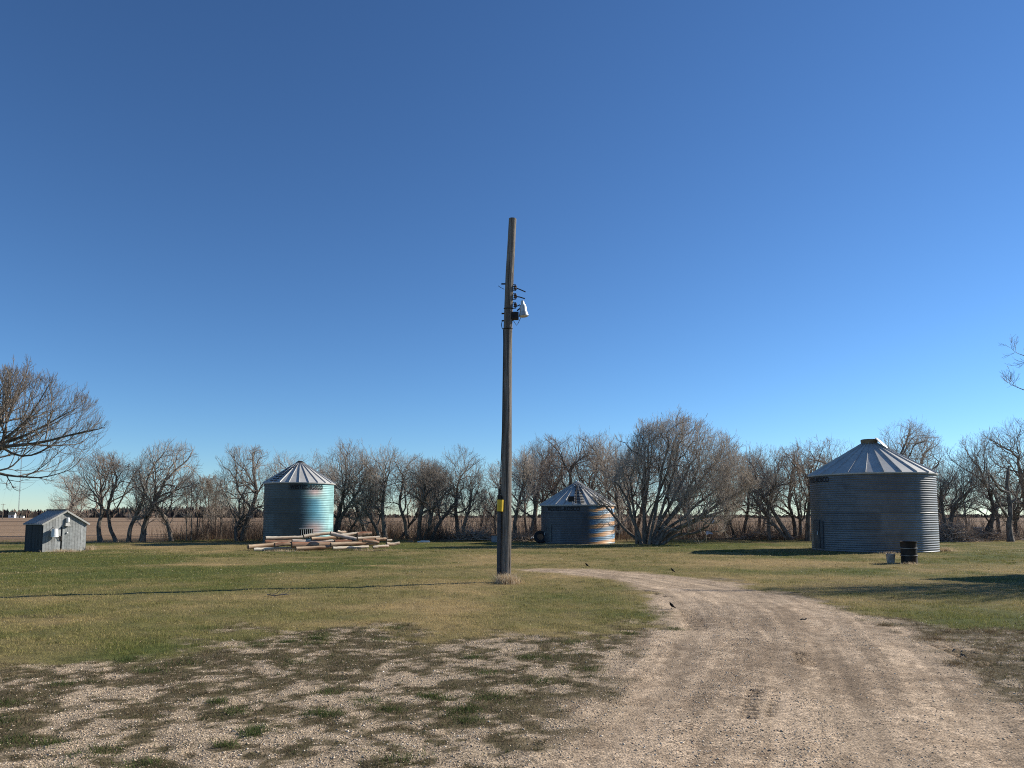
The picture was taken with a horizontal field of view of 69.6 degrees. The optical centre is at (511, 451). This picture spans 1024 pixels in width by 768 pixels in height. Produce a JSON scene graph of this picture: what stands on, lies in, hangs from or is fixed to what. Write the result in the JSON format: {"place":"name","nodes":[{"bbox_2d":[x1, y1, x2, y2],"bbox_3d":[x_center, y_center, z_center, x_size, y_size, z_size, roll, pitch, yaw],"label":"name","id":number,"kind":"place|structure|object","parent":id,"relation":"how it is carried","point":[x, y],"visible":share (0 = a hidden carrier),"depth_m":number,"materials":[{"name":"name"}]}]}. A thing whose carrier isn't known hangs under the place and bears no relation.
{"place":"outdoors","nodes":[
{"label":"outdoors","id":0,"kind":"place"},
{"bbox_2d":[0,539,1023,767],"bbox_3d":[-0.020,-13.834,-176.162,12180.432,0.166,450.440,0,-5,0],"label":"lawn","id":1,"kind":"structure","parent":0,"point":[64,657],"depth_m":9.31,"materials":[{"name":"plant"}]},
{"bbox_2d":[0,354,109,491],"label":"spreading tree","id":2,"kind":"object","parent":1,"relation":"on","point":[6,389],"visible":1,"depth_m":31.21,"materials":[{"name":"brown plant"}]},
{"bbox_2d":[23,509,89,551],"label":"plank shed","id":3,"kind":"structure","parent":1,"relation":"on","point":[70,526],"depth_m":33.48,"materials":[{"name":"grey wood"}]},
{"bbox_2d":[50,528,58,536],"bbox_3d":[-20.523,3.625,33.022,0.330,0.442,0.316,0,-5,0],"label":"pail","id":4,"kind":"object","parent":3,"relation":"hanging from","point":[54,532],"visible":1,"depth_m":32.91,"materials":[{"name":"white plastic"}]},
{"bbox_2d":[61,527,72,550],"bbox_3d":[-20.299,4.017,33.594,0.100,1.100,0.421,-3,-6,33],"label":"door","id":5,"kind":"structure","parent":3,"relation":"in","point":[66,531],"depth_m":33.60,"materials":[{"name":"white plastic"}]},
{"bbox_2d":[40,548,90,552],"bbox_3d":[-19.732,4.378,32.657,2.424,0.227,1.123,0,-5,0],"label":"dry grass clump","id":6,"kind":"object","parent":1,"relation":"on","point":[61,550],"visible":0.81,"depth_m":32.61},
{"bbox_2d":[85,544,96,549],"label":"dry grass clump","id":7,"kind":"object","parent":1,"relation":"on","point":[91,546],"visible":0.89,"depth_m":34.50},
{"bbox_2d":[54,443,149,541],"bbox_3d":[-25.540,2.624,46.166,5.038,6.422,5.555,5,-7,-45],"label":"round crowned tree","id":8,"kind":"object","parent":1,"relation":"on","point":[105,477],"visible":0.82,"depth_m":45.80,"materials":[{"name":"brown plant"}]},
{"bbox_2d":[116,436,204,541],"bbox_3d":[-21.719,2.420,45.900,5.222,6.671,4.260,0,-5,0],"label":"leaning tree","id":9,"kind":"object","parent":1,"relation":"on","point":[156,496],"visible":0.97,"depth_m":45.54,"materials":[{"name":"brown plant"}]},
{"bbox_2d":[174,472,207,540],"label":"sapling","id":10,"kind":"object","parent":1,"relation":"on","point":[191,494],"visible":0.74,"depth_m":46.71,"materials":[{"name":"brown plant"}]},
{"bbox_2d":[209,444,272,540],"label":"leaning tree","id":11,"kind":"object","parent":1,"relation":"on","point":[243,502],"visible":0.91,"depth_m":46.52,"materials":[{"name":"brown plant"}]},
{"bbox_2d":[247,541,290,548],"bbox_3d":[-11.298,4.375,34.421,2.114,0.222,0.255,-1,-3,-39],"label":"log","id":12,"kind":"object","parent":1,"relation":"on","point":[260,545],"visible":0.55,"depth_m":34.07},
{"bbox_2d":[264,540,290,542],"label":"log","id":13,"kind":"object","parent":12,"relation":"on","point":[269,541],"visible":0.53,"depth_m":34.62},
{"bbox_2d":[265,536,303,539],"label":"log","id":14,"kind":"object","parent":13,"relation":"on","point":[281,537],"visible":0.88,"depth_m":35.14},
{"bbox_2d":[253,547,294,550],"bbox_3d":[-10.897,4.480,33.855,1.928,0.179,0.194,2,-5,-33],"label":"log","id":15,"kind":"object","parent":1,"relation":"on","point":[269,548],"visible":0.7,"depth_m":33.72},
{"bbox_2d":[274,542,290,546],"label":"log","id":16,"kind":"object","parent":15,"relation":"on","point":[278,544],"visible":0.84,"depth_m":33.78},
{"bbox_2d":[291,539,347,541],"bbox_3d":[-8.835,4.276,35.056,3.310,0.242,0.223,4,-6,-34],"label":"log","id":17,"kind":"object","parent":16,"relation":"on","point":[296,540],"visible":0.39,"depth_m":34.52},
{"bbox_2d":[303,532,329,537],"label":"log","id":18,"kind":"object","parent":17,"relation":"on","point":[315,534],"visible":0.78,"depth_m":35.05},
{"bbox_2d":[310,536,336,539],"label":"log","id":19,"kind":"object","parent":17,"relation":"on","point":[323,538],"visible":0.81,"depth_m":34.86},
{"bbox_2d":[250,548,304,551],"bbox_3d":[-10.556,4.423,32.954,3.001,0.171,0.816,0,-5,0],"label":"dry grass clump","id":20,"kind":"object","parent":1,"relation":"on","point":[281,550],"visible":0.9,"depth_m":32.99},
{"bbox_2d":[267,590,289,596],"bbox_3d":[-4.595,2.780,14.438,0.544,0.128,0.602,0,-5,0],"label":"fallen branch","id":21,"kind":"object","parent":1,"relation":"on","point":[274,595],"visible":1,"depth_m":14.46,"materials":[{"name":"wood"}]},
{"bbox_2d":[262,461,335,543],"bbox_3d":[-12.692,3.055,43.901,4.235,5.010,4.235,0,-5,0],"label":"grain bin","id":22,"kind":"object","parent":1,"relation":"on","point":[298,498],"visible":0.9,"depth_m":42.25,"materials":[{"name":"metal"}]},
{"bbox_2d":[295,545,331,550],"bbox_3d":[-9.054,4.430,33.808,1.754,0.205,0.195,1,-5,-33],"label":"log","id":23,"kind":"object","parent":1,"relation":"on","point":[305,548],"visible":0.84,"depth_m":33.66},
{"bbox_2d":[291,541,330,547],"bbox_3d":[-9.331,4.334,34.299,1.929,0.291,0.304,4,-6,-35],"label":"log","id":24,"kind":"object","parent":23,"relation":"on","point":[296,544],"visible":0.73,"depth_m":34.08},
{"bbox_2d":[332,545,368,549],"bbox_3d":[-7.410,4.421,33.849,1.760,0.160,0.156,2,-5,-35],"label":"log","id":25,"kind":"object","parent":1,"relation":"on","point":[346,547],"visible":0.99,"depth_m":33.73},
{"bbox_2d":[330,542,377,546],"bbox_3d":[-7.341,4.312,34.276,2.290,0.224,0.226,4,-6,-34],"label":"log","id":26,"kind":"object","parent":25,"relation":"on","point":[334,544],"visible":0.77,"depth_m":34.07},
{"bbox_2d":[362,539,378,543],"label":"log","id":27,"kind":"object","parent":26,"relation":"on","point":[370,541],"visible":1,"depth_m":34.05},
{"bbox_2d":[375,537,386,540],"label":"log","id":28,"kind":"object","parent":26,"relation":"on","point":[381,539],"visible":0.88,"depth_m":34.73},
{"bbox_2d":[334,539,374,541],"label":"log","id":29,"kind":"object","parent":1,"relation":"on","point":[349,540],"visible":0.39,"depth_m":34.54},
{"bbox_2d":[329,531,358,540],"bbox_3d":[-7.889,4.006,34.658,1.384,0.213,0.234,15,-8,-13],"label":"log","id":30,"kind":"object","parent":29,"relation":"on","point":[335,534],"visible":0.96,"depth_m":34.59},
{"bbox_2d":[336,532,356,538],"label":"log","id":31,"kind":"object","parent":29,"relation":"on","point":[352,534],"visible":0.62,"depth_m":35.30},
{"bbox_2d":[356,531,371,536],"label":"log","id":32,"kind":"object","parent":31,"relation":"on","point":[360,534],"visible":0.96,"depth_m":35.46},
{"bbox_2d":[357,536,379,539],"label":"log","id":33,"kind":"object","parent":29,"relation":"on","point":[367,537],"visible":0.79,"depth_m":34.85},
{"bbox_2d":[324,548,392,550],"bbox_3d":[-6.840,4.492,33.881,3.519,0.203,1.058,-1,-5,7],"label":"dry grass clump","id":34,"kind":"object","parent":1,"relation":"on","point":[365,549],"visible":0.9,"depth_m":33.81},
{"bbox_2d":[372,545,388,548],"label":"log","id":35,"kind":"object","parent":1,"relation":"on","point":[379,546],"visible":1,"depth_m":33.58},
{"bbox_2d":[385,542,399,545],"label":"log","id":36,"kind":"object","parent":35,"relation":"on","point":[392,544],"visible":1,"depth_m":34.11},
{"bbox_2d":[436,517,494,539],"bbox_3d":[-2.601,4.929,47.772,5.155,1.620,3.843,0,-5,0],"label":"brush pile","id":37,"kind":"object","parent":1,"relation":"on","point":[474,534],"visible":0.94,"depth_m":47.30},
{"bbox_2d":[491,534,496,541],"bbox_3d":[-0.943,5.320,45.208,0.680,0.520,0.560,0,-5,0],"label":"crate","id":38,"kind":"object","parent":1,"relation":"on","point":[493,537],"visible":0.48,"depth_m":44.95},
{"bbox_2d":[490,572,523,583],"bbox_3d":[-0.132,3.020,17.630,0.941,0.308,1.113,2,-5,-17],"label":"dry grass clump","id":39,"kind":"object","parent":1,"relation":"on","point":[506,579],"visible":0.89,"depth_m":17.43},
{"bbox_2d":[0,604,1023,767],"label":"grass tufts","id":40,"kind":"object","parent":1,"relation":"on","point":[468,708],"visible":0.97,"depth_m":6.79,"materials":[{"name":"plant"}]},
{"bbox_2d":[0,595,1023,767],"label":"gravel","id":41,"kind":"structure","parent":1,"relation":"on","point":[245,740],"depth_m":6.23,"materials":[{"name":"gravel"}]},
{"bbox_2d":[497,217,528,582],"bbox_3d":[0.024,-1.324,18.299,0.793,9.245,0.351,0,-5,0],"label":"utility pole","id":42,"kind":"object","parent":1,"relation":"on","point":[504,499],"visible":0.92,"depth_m":18.20,"materials":[{"name":"brown wood"}]},
{"bbox_2d":[511,524,536,541],"bbox_3d":[0.371,5.070,46.529,3.212,1.246,3.755,-2,-5,19],"label":"brush pile","id":43,"kind":"object","parent":1,"relation":"on","point":[523,538],"visible":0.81,"depth_m":46.26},
{"bbox_2d":[534,531,544,542],"bbox_3d":[1.657,5.035,43.326,0.750,0.744,0.390,1,-5,-13],"label":"tyre","id":44,"kind":"object","parent":1,"relation":"on","point":[538,536],"visible":0.99,"depth_m":43.24,"materials":[{"name":"rubber"}]},
{"bbox_2d":[539,481,615,543],"bbox_3d":[3.942,3.677,44.248,4.613,3.830,4.613,0,-5,0],"label":"grain bin","id":45,"kind":"object","parent":1,"relation":"on","point":[569,514],"visible":0.87,"depth_m":42.37,"materials":[{"name":"metal"}]},
{"bbox_2d":[544,524,551,541],"bbox_3d":[2.049,4.757,42.992,0.150,0.980,0.813,3,-6,-31],"label":"door","id":46,"kind":"structure","parent":45,"relation":"in","point":[547,527],"depth_m":42.89,"materials":[{"name":"metal"}]},
{"bbox_2d":[149,514,1023,540],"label":"underbrush","id":47,"kind":"object","parent":1,"relation":"on","point":[253,531],"visible":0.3,"depth_m":49.20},
{"bbox_2d":[161,530,1022,540],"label":"dry grass","id":48,"kind":"structure","parent":1,"relation":"on","point":[624,536],"depth_m":47.94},
{"bbox_2d":[583,407,763,544],"bbox_3d":[9.082,1.416,41.764,10.263,8.108,5.550,0,-5,0],"label":"giant shrub","id":49,"kind":"object","parent":1,"relation":"on","point":[659,535],"visible":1,"depth_m":41.18,"materials":[{"name":"brown plant"}]},
{"bbox_2d":[807,437,939,552],"bbox_3d":[16.923,2.050,34.653,5.592,5.388,5.592,0,-5,0],"label":"grain bin","id":50,"kind":"object","parent":1,"relation":"on","point":[871,495],"visible":0.98,"depth_m":32.48,"materials":[{"name":"metal"}]},
{"bbox_2d":[813,520,820,547],"bbox_3d":[14.216,3.847,34.378,0.141,1.280,0.615,0,-5,0],"label":"door","id":51,"kind":"structure","parent":50,"relation":"in","point":[816,523],"depth_m":34.33,"materials":[{"name":"metal"}]},
{"bbox_2d":[867,551,899,553],"bbox_3d":[15.856,4.267,31.163,1.618,0.176,0.906,0,-5,0],"label":"dry grass clump","id":52,"kind":"object","parent":1,"relation":"on","point":[884,552],"visible":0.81,"depth_m":31.19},
{"bbox_2d":[886,553,895,562],"bbox_3d":[12.688,3.572,24.665,0.306,0.374,0.304,0,-5,0],"label":"bucket","id":53,"kind":"object","parent":1,"relation":"on","point":[890,557],"visible":0.94,"depth_m":24.56,"materials":[{"name":"metal"}]},
{"bbox_2d":[899,541,917,563],"bbox_3d":[13.273,3.383,24.615,0.549,0.758,0.549,0,-5,0],"label":"barrel","id":54,"kind":"object","parent":1,"relation":"on","point":[908,550],"visible":0.97,"depth_m":24.41,"materials":[{"name":"black metal"}]},
{"bbox_2d":[940,546,957,551],"bbox_3d":[19.508,4.380,33.256,1.520,0.308,1.050,0,-5,0],"label":"dry grass clump","id":55,"kind":"object","parent":1,"relation":"on","point":[945,549],"visible":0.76,"depth_m":33.18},
{"bbox_2d":[939,512,991,541],"bbox_3d":[27.665,4.744,46.504,4.761,1.891,4.276,4,-7,-41],"label":"brush pile","id":56,"kind":"object","parent":1,"relation":"on","point":[951,533],"visible":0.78,"depth_m":45.72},
{"bbox_2d":[982,458,1021,541],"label":"dead tree","id":57,"kind":"object","parent":1,"relation":"on","point":[1009,530],"visible":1,"depth_m":45.85,"materials":[{"name":"brown plant"}]},
{"bbox_2d":[998,336,1023,389],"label":"bare tree","id":58,"kind":"object","parent":1,"relation":"on","point":[1010,377],"visible":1,"depth_m":20.09,"materials":[{"name":"brown plant"}]},
{"bbox_2d":[0,516,1023,541],"bbox_3d":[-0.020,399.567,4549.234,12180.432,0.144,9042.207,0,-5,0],"label":"stubble field","id":59,"kind":"structure","parent":0,"point":[11,529],"depth_m":111.35,"materials":[{"name":"plant"}]},
{"bbox_2d":[8,512,16,517],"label":"farmhouse","id":60,"kind":"object","parent":59,"relation":"on","point":[12,514],"visible":0.89,"depth_m":556.39,"materials":[{"name":"white"}]},
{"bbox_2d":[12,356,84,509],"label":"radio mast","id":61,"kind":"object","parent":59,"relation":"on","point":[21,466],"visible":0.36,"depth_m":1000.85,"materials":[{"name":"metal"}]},
{"bbox_2d":[49,473,92,521],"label":"leaning tree","id":62,"kind":"object","parent":59,"relation":"on","point":[73,503],"visible":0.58,"depth_m":54.80,"materials":[{"name":"brown plant"}]},
{"bbox_2d":[124,481,164,534],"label":"bare tree","id":63,"kind":"object","parent":59,"relation":"on","point":[129,515],"visible":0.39,"depth_m":57.55,"materials":[{"name":"brown plant"}]},
{"bbox_2d":[184,473,219,539],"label":"sapling","id":64,"kind":"object","parent":59,"relation":"on","point":[208,481],"visible":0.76,"depth_m":47.77,"materials":[{"name":"brown plant"}]},
{"bbox_2d":[201,474,236,537],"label":"sapling","id":65,"kind":"object","parent":59,"relation":"on","point":[218,493],"visible":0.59,"depth_m":48.59,"materials":[{"name":"brown plant"}]},
{"bbox_2d":[202,494,236,529],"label":"bare tree","id":66,"kind":"object","parent":59,"relation":"on","point":[217,510],"visible":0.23,"depth_m":59.84,"materials":[{"name":"brown plant"}]},
{"bbox_2d":[251,461,281,511],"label":"bare tree","id":67,"kind":"object","parent":59,"relation":"on","point":[269,475],"visible":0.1,"depth_m":56.52,"materials":[{"name":"brown plant"}]},
{"bbox_2d":[258,446,333,497],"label":"bare tree","id":68,"kind":"object","parent":59,"relation":"on","point":[278,458],"visible":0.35,"depth_m":51.84,"materials":[{"name":"brown plant"}]},
{"bbox_2d":[318,460,348,514],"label":"bare tree","id":69,"kind":"object","parent":59,"relation":"on","point":[333,479],"visible":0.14,"depth_m":57.95,"materials":[{"name":"brown plant"}]},
{"bbox_2d":[315,438,390,539],"bbox_3d":[-10.523,2.425,47.933,5.948,6.916,4.507,0,-5,0],"label":"bare tree","id":70,"kind":"object","parent":59,"relation":"on","point":[339,516],"visible":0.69,"depth_m":47.67,"materials":[{"name":"brown plant"}]},
{"bbox_2d":[334,448,389,536],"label":"bare tree","id":71,"kind":"object","parent":59,"relation":"on","point":[352,496],"visible":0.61,"depth_m":48.12,"materials":[{"name":"brown plant"}]},
{"bbox_2d":[334,460,390,522],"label":"bare tree","id":72,"kind":"object","parent":59,"relation":"on","point":[375,494],"visible":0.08,"depth_m":57.67,"materials":[{"name":"brown plant"}]},
{"bbox_2d":[346,439,414,538],"bbox_3d":[-8.444,2.502,47.885,4.522,6.849,3.970,0,-5,0],"label":"bare tree","id":73,"kind":"object","parent":59,"relation":"on","point":[373,506],"visible":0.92,"depth_m":47.55,"materials":[{"name":"brown plant"}]},
{"bbox_2d":[375,446,434,538],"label":"bare tree","id":74,"kind":"object","parent":59,"relation":"on","point":[402,512],"visible":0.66,"depth_m":48.62,"materials":[{"name":"brown plant"}]},
{"bbox_2d":[403,459,444,527],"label":"bare tree","id":75,"kind":"object","parent":59,"relation":"on","point":[421,482],"visible":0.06,"depth_m":60.29,"materials":[{"name":"brown plant"}]},
{"bbox_2d":[397,455,465,540],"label":"bare tree","id":76,"kind":"object","parent":59,"relation":"on","point":[431,490],"visible":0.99,"depth_m":47.39,"materials":[{"name":"brown plant"}]},
{"bbox_2d":[415,462,460,531],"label":"bare tree","id":77,"kind":"object","parent":59,"relation":"on","point":[436,496],"visible":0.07,"depth_m":57.23,"materials":[{"name":"brown plant"}]},
{"bbox_2d":[425,443,487,537],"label":"bare tree","id":78,"kind":"object","parent":59,"relation":"on","point":[471,482],"visible":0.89,"depth_m":48.32,"materials":[{"name":"brown plant"}]},
{"bbox_2d":[472,488,496,529],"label":"bare tree","id":79,"kind":"object","parent":59,"relation":"on","point":[489,504],"visible":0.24,"depth_m":57.93,"materials":[{"name":"brown plant"}]},
{"bbox_2d":[476,460,513,533],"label":"bare tree","id":80,"kind":"object","parent":59,"relation":"on","point":[493,480],"visible":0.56,"depth_m":50.95,"materials":[{"name":"brown plant"}]},
{"bbox_2d":[0,506,1023,517],"bbox_3d":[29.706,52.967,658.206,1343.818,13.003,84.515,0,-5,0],"label":"distant wood","id":81,"kind":"object","parent":59,"relation":"on","point":[27,513],"visible":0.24,"depth_m":625.39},
{"bbox_2d":[484,446,550,539],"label":"bare tree","id":82,"kind":"object","parent":59,"relation":"on","point":[526,475],"visible":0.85,"depth_m":47.53,"materials":[{"name":"brown plant"}]},
{"bbox_2d":[500,437,562,532],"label":"bare tree","id":83,"kind":"object","parent":59,"relation":"on","point":[539,452],"visible":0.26,"depth_m":58.16,"materials":[{"name":"brown plant"}]},
{"bbox_2d":[521,451,570,502],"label":"bare tree","id":84,"kind":"object","parent":59,"relation":"on","point":[542,498],"visible":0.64,"depth_m":49.13,"materials":[{"name":"brown plant"}]},
{"bbox_2d":[539,448,573,498],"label":"bare tree","id":85,"kind":"object","parent":59,"relation":"on","point":[558,472],"visible":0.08,"depth_m":60.38,"materials":[{"name":"brown plant"}]},
{"bbox_2d":[536,430,626,505],"bbox_3d":[4.788,2.137,50.612,6.899,7.946,4.975,-2,-6,25],"label":"bare tree","id":86,"kind":"object","parent":59,"relation":"on","point":[573,467],"visible":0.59,"depth_m":50.76,"materials":[{"name":"brown plant"}]},
{"bbox_2d":[566,449,618,496],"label":"bare tree","id":87,"kind":"object","parent":59,"relation":"on","point":[584,473],"visible":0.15,"depth_m":55.33,"materials":[{"name":"brown plant"}]},
{"bbox_2d":[176,476,1023,537],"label":"thicket","id":88,"kind":"object","parent":59,"relation":"on","point":[450,518],"visible":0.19,"depth_m":52.76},
{"bbox_2d":[577,428,636,538],"bbox_3d":[6.379,2.059,49.536,4.340,7.832,5.320,0,-5,0],"label":"bare tree","id":89,"kind":"object","parent":59,"relation":"on","point":[602,469],"visible":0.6,"depth_m":49.33,"materials":[{"name":"brown plant"}]},
{"bbox_2d":[599,435,670,533],"bbox_3d":[9.574,2.631,56.982,5.223,8.063,7.244,1,-5,-14],"label":"bare tree","id":90,"kind":"object","parent":59,"relation":"on","point":[638,492],"visible":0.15,"depth_m":57.18,"materials":[{"name":"brown plant"}]},
{"bbox_2d":[663,463,709,530],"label":"bare tree","id":91,"kind":"object","parent":59,"relation":"on","point":[682,494],"visible":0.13,"depth_m":55.29,"materials":[{"name":"brown plant"}]},
{"bbox_2d":[701,450,763,531],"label":"bare tree","id":92,"kind":"object","parent":59,"relation":"on","point":[728,492],"visible":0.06,"depth_m":55.54,"materials":[{"name":"brown plant"}]},
{"bbox_2d":[711,447,779,537],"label":"bare tree","id":93,"kind":"object","parent":59,"relation":"on","point":[746,520],"visible":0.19,"depth_m":49.16,"materials":[{"name":"brown plant"}]},
{"bbox_2d":[718,518,802,538],"bbox_3d":[16.913,4.983,48.580,6.137,1.581,4.939,3,-6,-32],"label":"brush pile","id":94,"kind":"object","parent":59,"relation":"on","point":[763,532],"visible":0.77,"depth_m":48.39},
{"bbox_2d":[742,453,781,527],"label":"bare tree","id":95,"kind":"object","parent":59,"relation":"on","point":[760,499],"visible":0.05,"depth_m":56.59,"materials":[{"name":"brown plant"}]},
{"bbox_2d":[732,441,800,539],"bbox_3d":[16.429,2.545,47.486,4.313,6.731,4.643,0,-5,0],"label":"bare tree","id":96,"kind":"object","parent":59,"relation":"on","point":[769,501],"visible":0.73,"depth_m":47.69,"materials":[{"name":"brown plant"}]},
{"bbox_2d":[748,438,812,538],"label":"bare tree","id":97,"kind":"object","parent":59,"relation":"on","point":[788,499],"visible":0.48,"depth_m":48.70,"materials":[{"name":"brown plant"}]},
{"bbox_2d":[782,435,828,540],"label":"bare tree","id":98,"kind":"object","parent":59,"relation":"on","point":[807,496],"visible":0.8,"depth_m":46.49,"materials":[{"name":"brown plant"}]},
{"bbox_2d":[800,452,833,516],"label":"bare tree","id":99,"kind":"object","parent":59,"relation":"on","point":[812,469],"visible":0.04,"depth_m":58.56,"materials":[{"name":"brown plant"}]},
{"bbox_2d":[799,438,851,472],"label":"bare tree","id":100,"kind":"object","parent":59,"relation":"on","point":[830,454],"visible":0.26,"depth_m":52.48,"materials":[{"name":"brown plant"}]},
{"bbox_2d":[878,416,952,503],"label":"bare tree","id":101,"kind":"object","parent":59,"relation":"on","point":[906,444],"visible":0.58,"depth_m":50.07,"materials":[{"name":"brown plant"}]},
{"bbox_2d":[929,460,962,525],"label":"bare tree","id":102,"kind":"object","parent":59,"relation":"on","point":[944,500],"visible":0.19,"depth_m":56.47,"materials":[{"name":"brown plant"}]},
{"bbox_2d":[928,449,992,539],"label":"bare tree","id":103,"kind":"object","parent":59,"relation":"on","point":[956,499],"visible":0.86,"depth_m":47.16,"materials":[{"name":"brown plant"}]},
{"bbox_2d":[946,481,989,530],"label":"bare tree","id":104,"kind":"object","parent":59,"relation":"on","point":[966,504],"visible":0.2,"depth_m":57.55,"materials":[{"name":"brown plant"}]},
{"bbox_2d":[944,427,1023,538],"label":"bare tree","id":105,"kind":"object","parent":59,"relation":"on","point":[992,503],"visible":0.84,"depth_m":47.93,"materials":[{"name":"brown plant"}]},
{"bbox_2d":[968,461,1021,531],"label":"bare tree","id":106,"kind":"object","parent":59,"relation":"on","point":[997,513],"visible":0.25,"depth_m":58.25,"materials":[{"name":"brown plant"}]},
{"bbox_2d":[970,521,1023,539],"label":"brush pile","id":107,"kind":"object","parent":59,"relation":"on","point":[997,534],"visible":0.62,"depth_m":47.42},
{"bbox_2d":[980,416,1023,537],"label":"bare tree","id":108,"kind":"object","parent":59,"relation":"on","point":[1019,474],"visible":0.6,"depth_m":49.98,"materials":[{"name":"brown plant"}]},
{"bbox_2d":[0,0,1023,515],"label":"sky","id":109,"kind":"structure","parent":0,"point":[280,224],"materials":[{"name":"blue"}]},
{"bbox_2d":[521,569,1023,767],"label":"gravel driveway","id":110,"kind":"structure","parent":0,"point":[772,712],"depth_m":6.46,"materials":[{"name":"gravel"}]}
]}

